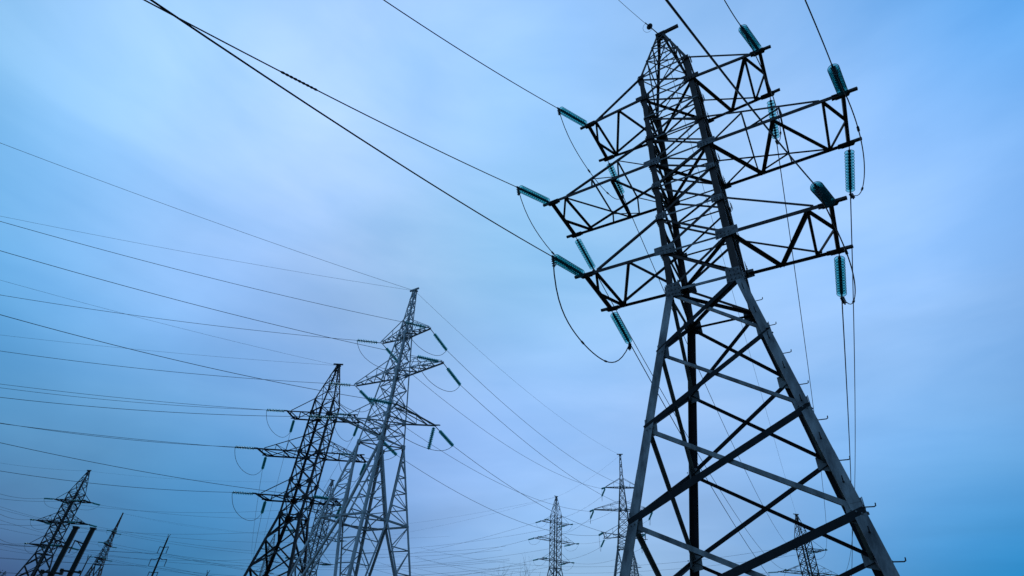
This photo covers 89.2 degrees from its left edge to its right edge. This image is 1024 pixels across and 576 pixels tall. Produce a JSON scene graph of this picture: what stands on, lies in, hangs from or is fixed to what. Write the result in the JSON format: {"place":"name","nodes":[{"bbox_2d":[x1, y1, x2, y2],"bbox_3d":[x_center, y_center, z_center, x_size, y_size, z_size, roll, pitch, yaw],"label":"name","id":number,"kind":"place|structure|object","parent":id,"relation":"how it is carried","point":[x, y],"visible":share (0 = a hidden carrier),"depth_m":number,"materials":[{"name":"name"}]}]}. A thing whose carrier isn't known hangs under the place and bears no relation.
{"place":"outdoors","nodes":[
{"label":"outdoors","id":0,"kind":"place"},
{"bbox_2d":[0,0,1023,575],"label":"sky","id":1,"kind":"structure","parent":0,"point":[124,94],"materials":[{"name":"blue"}]},
{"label":"insulator string","id":2,"kind":"object","parent":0,"visible":0},
{"bbox_2d":[0,423,336,453],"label":"power line","id":3,"kind":"object","parent":2,"relation":"attached to","point":[170,442],"visible":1,"depth_m":40.90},
{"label":"insulator string","id":4,"kind":"object","parent":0,"visible":0},
{"bbox_2d":[417,553,805,572],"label":"power line","id":5,"kind":"object","parent":4,"relation":"attached to","point":[613,572],"visible":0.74,"depth_m":103.07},
{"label":"insulator string","id":6,"kind":"object","parent":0,"visible":0},
{"bbox_2d":[126,535,497,557],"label":"power line","id":7,"kind":"object","parent":6,"relation":"attached to","point":[329,557],"visible":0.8,"depth_m":142.61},
{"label":"insulator string","id":8,"kind":"object","parent":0,"visible":0},
{"bbox_2d":[121,532,503,554],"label":"power line","id":9,"kind":"object","parent":8,"relation":"attached to","point":[325,554],"visible":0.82,"depth_m":138.39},
{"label":"insulator string","id":10,"kind":"object","parent":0,"visible":0},
{"bbox_2d":[120,548,509,569],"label":"power line","id":11,"kind":"object","parent":10,"relation":"attached to","point":[314,569],"visible":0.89,"depth_m":138.73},
{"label":"insulator string","id":12,"kind":"object","parent":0,"visible":0},
{"bbox_2d":[114,544,502,567],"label":"power line","id":13,"kind":"object","parent":12,"relation":"attached to","point":[300,566],"visible":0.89,"depth_m":133.53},
{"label":"insulator string","id":14,"kind":"object","parent":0,"visible":0},
{"bbox_2d":[107,558,520,575],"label":"power line","id":15,"kind":"object","parent":14,"relation":"attached to","point":[411,575],"visible":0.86,"depth_m":117.66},
{"label":"ground","id":16,"kind":"structure","parent":0,"visible":0},
{"bbox_2d":[15,470,93,575],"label":"transmission tower","id":17,"kind":"structure","parent":16,"relation":"on","point":[43,555],"depth_m":88.08,"materials":[{"name":"metal"}]},
{"bbox_2d":[39,526,79,575],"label":"concrete post","id":18,"kind":"object","parent":16,"relation":"on","point":[61,555],"visible":1,"depth_m":36.74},
{"bbox_2d":[59,527,96,575],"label":"concrete post","id":19,"kind":"object","parent":16,"relation":"on","point":[72,571],"visible":0.98,"depth_m":38.67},
{"bbox_2d":[85,513,123,575],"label":"transmission tower","id":20,"kind":"structure","parent":16,"relation":"on","point":[111,538],"depth_m":148.57,"materials":[{"name":"metal"}]},
{"bbox_2d":[147,534,170,575],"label":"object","id":21,"kind":"object","parent":16,"relation":"on","point":[159,558],"visible":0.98,"depth_m":68.73,"materials":[{"name":"metal"}]},
{"bbox_2d":[3,544,153,553],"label":"distribution line","id":22,"kind":"object","parent":21,"relation":"attached to","point":[74,549],"visible":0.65,"depth_m":66.58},
{"bbox_2d":[9,544,158,553],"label":"distribution line","id":23,"kind":"object","parent":21,"relation":"attached to","point":[95,550],"visible":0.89,"depth_m":66.61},
{"bbox_2d":[10,558,160,566],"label":"distribution line","id":24,"kind":"object","parent":21,"relation":"attached to","point":[91,563],"visible":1,"depth_m":65.48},
{"bbox_2d":[255,534,280,575],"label":"transmission tower","id":25,"kind":"structure","parent":16,"relation":"on","point":[262,570],"depth_m":149.90,"materials":[{"name":"metal"}]},
{"bbox_2d":[243,363,367,575],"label":"transmission tower","id":26,"kind":"structure","parent":16,"relation":"on","point":[299,514],"depth_m":43.14,"materials":[{"name":"metal"}]},
{"bbox_2d":[1,280,333,364],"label":"earth wire","id":27,"kind":"object","parent":26,"relation":"attached to","point":[150,320],"visible":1,"depth_m":42.99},
{"bbox_2d":[4,335,335,365],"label":"earth wire","id":28,"kind":"object","parent":26,"relation":"attached to","point":[169,352],"visible":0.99,"depth_m":48.08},
{"bbox_2d":[232,491,252,494],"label":"insulator string","id":29,"kind":"object","parent":26,"relation":"attached to","point":[242,492],"visible":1,"depth_m":41.37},
{"bbox_2d":[2,471,208,491],"bbox_3d":[-32.172,13.350,37.488,22.044,1.107,0.028,18,-38,-18],"label":"power line","id":30,"kind":"object","parent":29,"relation":"attached to","point":[105,484],"visible":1,"depth_m":38.06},
{"bbox_2d":[236,445,255,449],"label":"insulator string","id":31,"kind":"object","parent":26,"relation":"attached to","point":[242,447],"visible":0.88,"depth_m":43.67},
{"bbox_2d":[2,423,229,446],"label":"power line","id":32,"kind":"object","parent":31,"relation":"attached to","point":[115,438],"visible":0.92,"depth_m":40.96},
{"bbox_2d":[261,500,266,513],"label":"insulator string","id":33,"kind":"object","parent":26,"relation":"attached to","point":[263,506],"visible":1,"depth_m":43.67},
{"bbox_2d":[261,457,266,468],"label":"insulator string","id":34,"kind":"object","parent":26,"relation":"attached to","point":[264,462],"visible":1,"depth_m":45.82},
{"bbox_2d":[267,409,284,411],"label":"insulator string","id":35,"kind":"object","parent":26,"relation":"attached to","point":[270,410],"visible":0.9,"depth_m":45.79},
{"bbox_2d":[4,388,256,409],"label":"power line","id":36,"kind":"object","parent":35,"relation":"attached to","point":[128,401],"visible":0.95,"depth_m":43.97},
{"bbox_2d":[289,420,294,432],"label":"insulator string","id":37,"kind":"object","parent":26,"relation":"attached to","point":[292,425],"visible":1,"depth_m":47.74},
{"bbox_2d":[313,495,331,499],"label":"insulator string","id":38,"kind":"object","parent":26,"relation":"attached to","point":[320,497],"visible":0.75,"depth_m":40.82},
{"bbox_2d":[2,443,306,495],"bbox_3d":[-26.349,10.637,33.116,28.548,1.127,0.028,29,-43,-30],"label":"power line","id":39,"kind":"object","parent":38,"relation":"attached to","point":[143,471],"visible":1,"depth_m":34.03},
{"bbox_2d":[334,412,350,416],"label":"insulator string","id":40,"kind":"object","parent":26,"relation":"attached to","point":[340,414],"visible":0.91,"depth_m":45.49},
{"bbox_2d":[3,384,329,413],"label":"power line","id":41,"kind":"object","parent":40,"relation":"attached to","point":[168,402],"visible":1,"depth_m":43.50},
{"bbox_2d":[359,462,365,474],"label":"insulator string","id":42,"kind":"object","parent":26,"relation":"attached to","point":[363,467],"visible":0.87,"depth_m":45.34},
{"bbox_2d":[291,479,343,575],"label":"transmission tower","id":43,"kind":"structure","parent":16,"relation":"on","point":[323,521],"depth_m":83.21,"materials":[{"name":"metal"}]},
{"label":"insulator string","id":44,"kind":"object","parent":43,"relation":"attached to","visible":0},
{"bbox_2d":[76,504,276,512],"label":"power line","id":45,"kind":"object","parent":44,"relation":"attached to","point":[180,512],"visible":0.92,"depth_m":86.29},
{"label":"insulator string","id":46,"kind":"object","parent":43,"relation":"attached to","visible":0},
{"bbox_2d":[102,505,317,518],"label":"power line","id":47,"kind":"object","parent":46,"relation":"attached to","point":[221,517],"visible":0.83,"depth_m":87.11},
{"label":"insulator string","id":48,"kind":"object","parent":43,"relation":"attached to","visible":0},
{"bbox_2d":[100,527,328,542],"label":"power line","id":49,"kind":"object","parent":48,"relation":"attached to","point":[230,541],"visible":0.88,"depth_m":85.83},
{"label":"insulator string","id":50,"kind":"object","parent":43,"relation":"attached to","visible":0},
{"bbox_2d":[48,548,276,560],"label":"power line","id":51,"kind":"object","parent":50,"relation":"attached to","point":[180,560],"visible":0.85,"depth_m":81.37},
{"bbox_2d":[289,287,443,575],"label":"transmission tower","id":52,"kind":"structure","parent":16,"relation":"on","point":[375,471],"depth_m":32.91,"materials":[{"name":"metal"}]},
{"bbox_2d":[2,216,406,289],"bbox_3d":[-28.322,-3.856,37.292,42.753,1.020,0.017,12,-37,-10],"label":"earth wire","id":53,"kind":"object","parent":52,"relation":"attached to","point":[205,255],"visible":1,"depth_m":38.21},
{"bbox_2d":[1,143,410,289],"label":"earth wire","id":54,"kind":"object","parent":52,"relation":"attached to","point":[198,216],"visible":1,"depth_m":34.53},
{"bbox_2d":[309,415,337,418],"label":"insulator string","id":55,"kind":"object","parent":52,"relation":"attached to","point":[320,416],"visible":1,"depth_m":34.76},
{"bbox_2d":[0,397,308,416],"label":"power line","id":56,"kind":"object","parent":55,"relation":"attached to","point":[158,411],"visible":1,"depth_m":33.06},
{"bbox_2d":[309,418,394,459],"bbox_3d":[-11.132,10.934,36.491,0.032,1.374,7.556,-25,-45,34],"label":"jumper loop","id":57,"kind":"object","parent":55,"relation":"hanging from","point":[341,448],"visible":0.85,"depth_m":35.49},
{"bbox_2d":[329,382,354,386],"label":"insulator string","id":58,"kind":"object","parent":52,"relation":"attached to","point":[339,384],"visible":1,"depth_m":38.79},
{"bbox_2d":[2,351,328,383],"bbox_3d":[-29.020,4.658,35.892,31.706,1.422,0.028,11,-36,-9],"label":"power line","id":59,"kind":"object","parent":58,"relation":"attached to","point":[160,370],"visible":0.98,"depth_m":36.37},
{"bbox_2d":[355,385,374,404],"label":"insulator string","id":60,"kind":"object","parent":52,"relation":"attached to","point":[362,393],"visible":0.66,"depth_m":39.64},
{"bbox_2d":[374,405,581,510],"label":"power line","id":61,"kind":"object","parent":60,"relation":"attached to","point":[476,471],"visible":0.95,"depth_m":51.32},
{"bbox_2d":[357,339,379,343],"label":"insulator string","id":62,"kind":"object","parent":52,"relation":"attached to","point":[368,341],"visible":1,"depth_m":39.81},
{"bbox_2d":[2,295,349,339],"bbox_3d":[-28.876,1.077,36.448,35.132,1.433,0.028,12,-37,-9],"label":"power line","id":63,"kind":"object","parent":62,"relation":"attached to","point":[172,320],"visible":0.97,"depth_m":37.03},
{"bbox_2d":[368,397,395,404],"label":"insulator string","id":64,"kind":"object","parent":52,"relation":"attached to","point":[381,401],"visible":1,"depth_m":31.94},
{"bbox_2d":[0,314,367,398],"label":"power line","id":65,"kind":"object","parent":64,"relation":"attached to","point":[177,360],"visible":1,"depth_m":26.55,"materials":[{"name":"metal"}]},
{"bbox_2d":[368,399,450,450],"bbox_3d":[-6.476,9.282,33.674,0.032,1.374,7.911,-21,-43,31],"label":"jumper loop","id":66,"kind":"object","parent":64,"relation":"hanging from","point":[402,436],"visible":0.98,"depth_m":32.83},
{"bbox_2d":[382,343,397,361],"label":"insulator string","id":67,"kind":"object","parent":52,"relation":"attached to","point":[389,352],"visible":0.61,"depth_m":40.66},
{"bbox_2d":[401,365,601,488],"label":"power line","id":68,"kind":"object","parent":67,"relation":"attached to","point":[491,435],"visible":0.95,"depth_m":51.77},
{"bbox_2d":[384,441,396,455],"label":"insulator string","id":69,"kind":"object","parent":52,"relation":"attached to","point":[393,452],"visible":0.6,"depth_m":38.35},
{"bbox_2d":[397,455,595,535],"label":"power line","id":70,"kind":"object","parent":69,"relation":"attached to","point":[497,512],"visible":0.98,"depth_m":49.21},
{"bbox_2d":[405,321,427,328],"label":"insulator string","id":71,"kind":"object","parent":52,"relation":"attached to","point":[414,324],"visible":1,"depth_m":37.37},
{"bbox_2d":[0,221,404,322],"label":"power line","id":72,"kind":"object","parent":71,"relation":"attached to","point":[193,273],"visible":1,"depth_m":32.04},
{"bbox_2d":[405,323,445,355],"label":"jumper loop","id":73,"kind":"object","parent":71,"relation":"hanging from","point":[422,349],"visible":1,"depth_m":37.38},
{"bbox_2d":[417,355,442,362],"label":"insulator string","id":74,"kind":"object","parent":52,"relation":"attached to","point":[429,359],"visible":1,"depth_m":34.59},
{"bbox_2d":[2,251,416,356],"bbox_3d":[-20.299,-0.510,27.802,32.488,1.422,0.028,22,-39,-22],"label":"power line","id":75,"kind":"object","parent":74,"relation":"attached to","point":[198,305],"visible":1,"depth_m":28.82,"materials":[{"name":"metal"}]},
{"bbox_2d":[427,427,434,449],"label":"insulator string","id":76,"kind":"object","parent":52,"relation":"attached to","point":[430,438],"visible":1,"depth_m":34.40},
{"bbox_2d":[430,328,446,350],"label":"insulator string","id":77,"kind":"object","parent":52,"relation":"attached to","point":[440,341],"visible":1,"depth_m":38.52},
{"bbox_2d":[460,363,633,488],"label":"power line","id":78,"kind":"object","parent":77,"relation":"attached to","point":[529,425],"visible":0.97,"depth_m":48.34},
{"bbox_2d":[435,426,453,446],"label":"insulator string","id":79,"kind":"object","parent":52,"relation":"attached to","point":[445,437],"visible":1,"depth_m":35.72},
{"bbox_2d":[455,447,620,535],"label":"power line","id":80,"kind":"object","parent":79,"relation":"attached to","point":[521,493],"visible":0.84,"depth_m":42.83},
{"bbox_2d":[443,363,460,385],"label":"insulator string","id":81,"kind":"object","parent":52,"relation":"attached to","point":[454,377],"visible":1,"depth_m":35.79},
{"bbox_2d":[533,496,575,575],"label":"transmission tower","id":82,"kind":"structure","parent":16,"relation":"on","point":[554,552],"depth_m":105.45,"materials":[{"name":"metal"}]},
{"bbox_2d":[427,549,767,566],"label":"power line","id":83,"kind":"object","parent":82,"relation":"attached to","point":[606,566],"visible":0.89,"depth_m":97.64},
{"bbox_2d":[594,454,647,575],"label":"transmission tower","id":84,"kind":"structure","parent":16,"relation":"on","point":[622,488],"depth_m":75.83,"materials":[{"name":"metal"}]},
{"bbox_2d":[417,293,609,449],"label":"earth wire","id":85,"kind":"object","parent":84,"relation":"attached to","point":[505,373],"visible":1,"depth_m":51.32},
{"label":"insulator string","id":86,"kind":"object","parent":84,"relation":"attached to","visible":0},
{"bbox_2d":[460,385,624,505],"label":"power line","id":87,"kind":"object","parent":86,"relation":"attached to","point":[529,445],"visible":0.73,"depth_m":43.99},
{"bbox_2d":[630,556,641,575],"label":"transmission tower","id":88,"kind":"structure","parent":16,"relation":"on","point":[633,563],"depth_m":159.26,"materials":[{"name":"metal"}]},
{"bbox_2d":[543,24,905,575],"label":"transmission tower","id":89,"kind":"structure","parent":16,"relation":"on","point":[876,558],"depth_m":13.69,"materials":[{"name":"metal"}]},
{"bbox_2d":[516,185,551,204],"bbox_3d":[0.791,-2.991,17.264,0.259,0.424,2.047,-24,-22,33],"label":"insulator string","id":90,"kind":"object","parent":89,"relation":"attached to","point":[530,193],"visible":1,"depth_m":17.08,"materials":[{"name":"green glass"}]},
{"bbox_2d":[144,0,515,186],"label":"power line","id":91,"kind":"object","parent":90,"relation":"attached to","point":[296,79],"visible":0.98,"depth_m":10.85,"materials":[{"name":"metal"}]},
{"bbox_2d":[551,254,585,277],"bbox_3d":[1.628,-0.510,14.522,0.259,0.434,2.037,-19,-24,29],"label":"insulator string","id":92,"kind":"object","parent":89,"relation":"attached to","point":[554,263],"visible":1,"depth_m":14.33,"materials":[{"name":"green glass"}]},
{"bbox_2d":[150,0,551,256],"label":"power line","id":93,"kind":"object","parent":92,"relation":"attached to","point":[214,42],"visible":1,"depth_m":7.95,"materials":[{"name":"metal"}]},
{"bbox_2d":[557,107,587,126],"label":"insulator string","id":94,"kind":"object","parent":89,"relation":"attached to","point":[559,110],"visible":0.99,"depth_m":18.62,"materials":[{"name":"green glass"}]},
{"bbox_2d":[383,0,556,107],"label":"power line","id":95,"kind":"object","parent":94,"relation":"attached to","point":[463,51],"visible":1,"depth_m":14.46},
{"bbox_2d":[574,236,594,270],"bbox_3d":[2.788,-1.256,19.879,0.259,0.448,2.042,-14,-46,24],"label":"insulator string","id":96,"kind":"object","parent":89,"relation":"attached to","point":[584,253],"visible":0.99,"depth_m":19.93,"materials":[{"name":"green glass"}]},
{"bbox_2d":[519,192,593,274],"bbox_3d":[1.678,-1.554,18.248,0.056,1.600,5.604,-18,-42,28],"label":"jumper loop","id":97,"kind":"object","parent":96,"relation":"hanging from","point":[552,252],"visible":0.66,"depth_m":16.95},
{"bbox_2d":[598,278,784,569],"bbox_3d":[22.305,21.719,49.133,0.030,3.574,82.086,-14,-40,24],"label":"power line","id":98,"kind":"object","parent":96,"relation":"attached to","point":[664,396],"visible":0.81,"depth_m":25.26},
{"bbox_2d":[606,159,623,198],"bbox_3d":[4.225,-4.438,21.237,0.259,0.448,2.043,-14,-46,24],"label":"insulator string","id":99,"kind":"object","parent":89,"relation":"attached to","point":[611,169],"visible":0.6,"depth_m":21.15,"materials":[{"name":"green glass"}]},
{"bbox_2d":[560,114,622,199],"bbox_3d":[3.107,-4.664,19.660,0.057,1.654,5.468,-19,-42,29],"label":"jumper loop","id":100,"kind":"object","parent":99,"relation":"hanging from","point":[582,161],"visible":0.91,"depth_m":18.60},
{"bbox_2d":[624,198,782,538],"bbox_3d":[23.849,18.835,50.888,0.030,3.574,83.063,-14,-40,24],"label":"power line","id":101,"kind":"object","parent":99,"relation":"attached to","point":[686,342],"visible":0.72,"depth_m":29.15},
{"bbox_2d":[610,310,631,350],"bbox_3d":[3.616,1.382,17.227,0.259,0.448,2.043,-14,-46,24],"label":"insulator string","id":102,"kind":"object","parent":89,"relation":"attached to","point":[620,326],"visible":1,"depth_m":17.27,"materials":[{"name":"green glass"}]},
{"bbox_2d":[553,267,629,362],"bbox_3d":[2.420,1.100,15.523,0.314,1.728,5.779,-17,-41,27],"label":"jumper loop","id":103,"kind":"object","parent":102,"relation":"hanging from","point":[582,342],"visible":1,"depth_m":14.38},
{"bbox_2d":[631,345,768,575],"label":"power line","id":104,"kind":"object","parent":102,"relation":"attached to","point":[680,433],"visible":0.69,"depth_m":21.94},
{"bbox_2d":[644,22,658,34],"bbox_3d":[5.710,-10.528,21.137,1.018,0.685,0.294,22,-39,-22],"label":"earth wire insulator","id":105,"kind":"object","parent":89,"relation":"attached to","point":[649,26],"visible":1,"depth_m":21.03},
{"bbox_2d":[662,41,793,505],"bbox_3d":[26.672,13.902,53.708,0.018,2.592,90.250,-14,-40,24],"label":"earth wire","id":106,"kind":"object","parent":89,"relation":"attached to","point":[720,249],"visible":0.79,"depth_m":30.60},
{"bbox_2d":[738,24,760,51],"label":"insulator string","id":107,"kind":"object","parent":89,"relation":"attached to","point":[749,37],"visible":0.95,"depth_m":15.85,"materials":[{"name":"green glass"}]},
{"bbox_2d":[724,0,740,25],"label":"power line","id":108,"kind":"object","parent":107,"relation":"attached to","point":[732,13],"visible":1,"depth_m":14.70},
{"bbox_2d":[767,94,779,144],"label":"insulator string","id":109,"kind":"object","parent":89,"relation":"attached to","point":[775,129],"visible":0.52,"depth_m":18.56,"materials":[{"name":"green glass"}]},
{"bbox_2d":[744,33,780,140],"bbox_3d":[8.334,-6.328,16.979,0.267,1.420,5.416,-19,-42,29],"label":"jumper loop","id":110,"kind":"object","parent":109,"relation":"hanging from","point":[766,79],"visible":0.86,"depth_m":15.79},
{"bbox_2d":[777,145,826,546],"bbox_3d":[29.380,18.441,49.715,0.030,3.574,86.869,-14,-40,24],"label":"power line","id":111,"kind":"object","parent":109,"relation":"attached to","point":[798,296],"visible":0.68,"depth_m":24.97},
{"bbox_2d":[810,181,835,206],"bbox_3d":[7.027,-2.012,11.658,0.259,0.419,2.056,-26,-21,35],"label":"insulator string","id":112,"kind":"object","parent":89,"relation":"attached to","point":[820,192],"visible":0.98,"depth_m":11.44,"materials":[{"name":"green glass"}]},
{"bbox_2d":[665,0,814,184],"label":"power line","id":113,"kind":"object","parent":112,"relation":"attached to","point":[715,63],"visible":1,"depth_m":6.76,"materials":[{"name":"metal"}]},
{"bbox_2d":[827,64,847,95],"bbox_3d":[8.356,-5.219,13.258,0.259,0.417,2.062,-26,-20,35],"label":"insulator string","id":114,"kind":"object","parent":89,"relation":"attached to","point":[834,70],"visible":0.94,"depth_m":13.10,"materials":[{"name":"green glass"}]},
{"bbox_2d":[805,0,831,65],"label":"power line","id":115,"kind":"object","parent":114,"relation":"attached to","point":[818,32],"visible":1,"depth_m":11.21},
{"bbox_2d":[834,251,846,304],"bbox_3d":[9.091,-0.272,14.332,0.259,0.448,2.044,-14,-45,24],"label":"insulator string","id":116,"kind":"object","parent":89,"relation":"attached to","point":[840,278],"visible":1,"depth_m":14.42,"materials":[{"name":"green glass"}]},
{"bbox_2d":[820,197,855,304],"bbox_3d":[8.038,-0.697,12.716,0.267,1.371,5.655,-18,-42,29],"label":"jumper loop","id":117,"kind":"object","parent":116,"relation":"hanging from","point":[846,253],"visible":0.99,"depth_m":11.50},
{"bbox_2d":[841,302,852,575],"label":"power line","id":118,"kind":"object","parent":116,"relation":"attached to","point":[847,399],"visible":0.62,"depth_m":18.61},
{"bbox_2d":[844,144,854,198],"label":"insulator string","id":119,"kind":"object","parent":89,"relation":"attached to","point":[849,175],"visible":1,"depth_m":16.01,"materials":[{"name":"green glass"}]},
{"bbox_2d":[836,75,864,195],"bbox_3d":[9.339,-3.932,14.288,0.267,1.392,5.544,-18,-42,28],"label":"jumper loop","id":120,"kind":"object","parent":119,"relation":"hanging from","point":[858,130],"visible":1,"depth_m":13.13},
{"bbox_2d":[847,198,855,567],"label":"power line","id":121,"kind":"object","parent":119,"relation":"attached to","point":[853,325],"visible":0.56,"depth_m":20.91,"materials":[{"name":"metal"}]},
{"bbox_2d":[778,513,837,575],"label":"transmission tower","id":122,"kind":"structure","parent":16,"relation":"on","point":[808,573],"depth_m":82.17,"materials":[{"name":"metal"}]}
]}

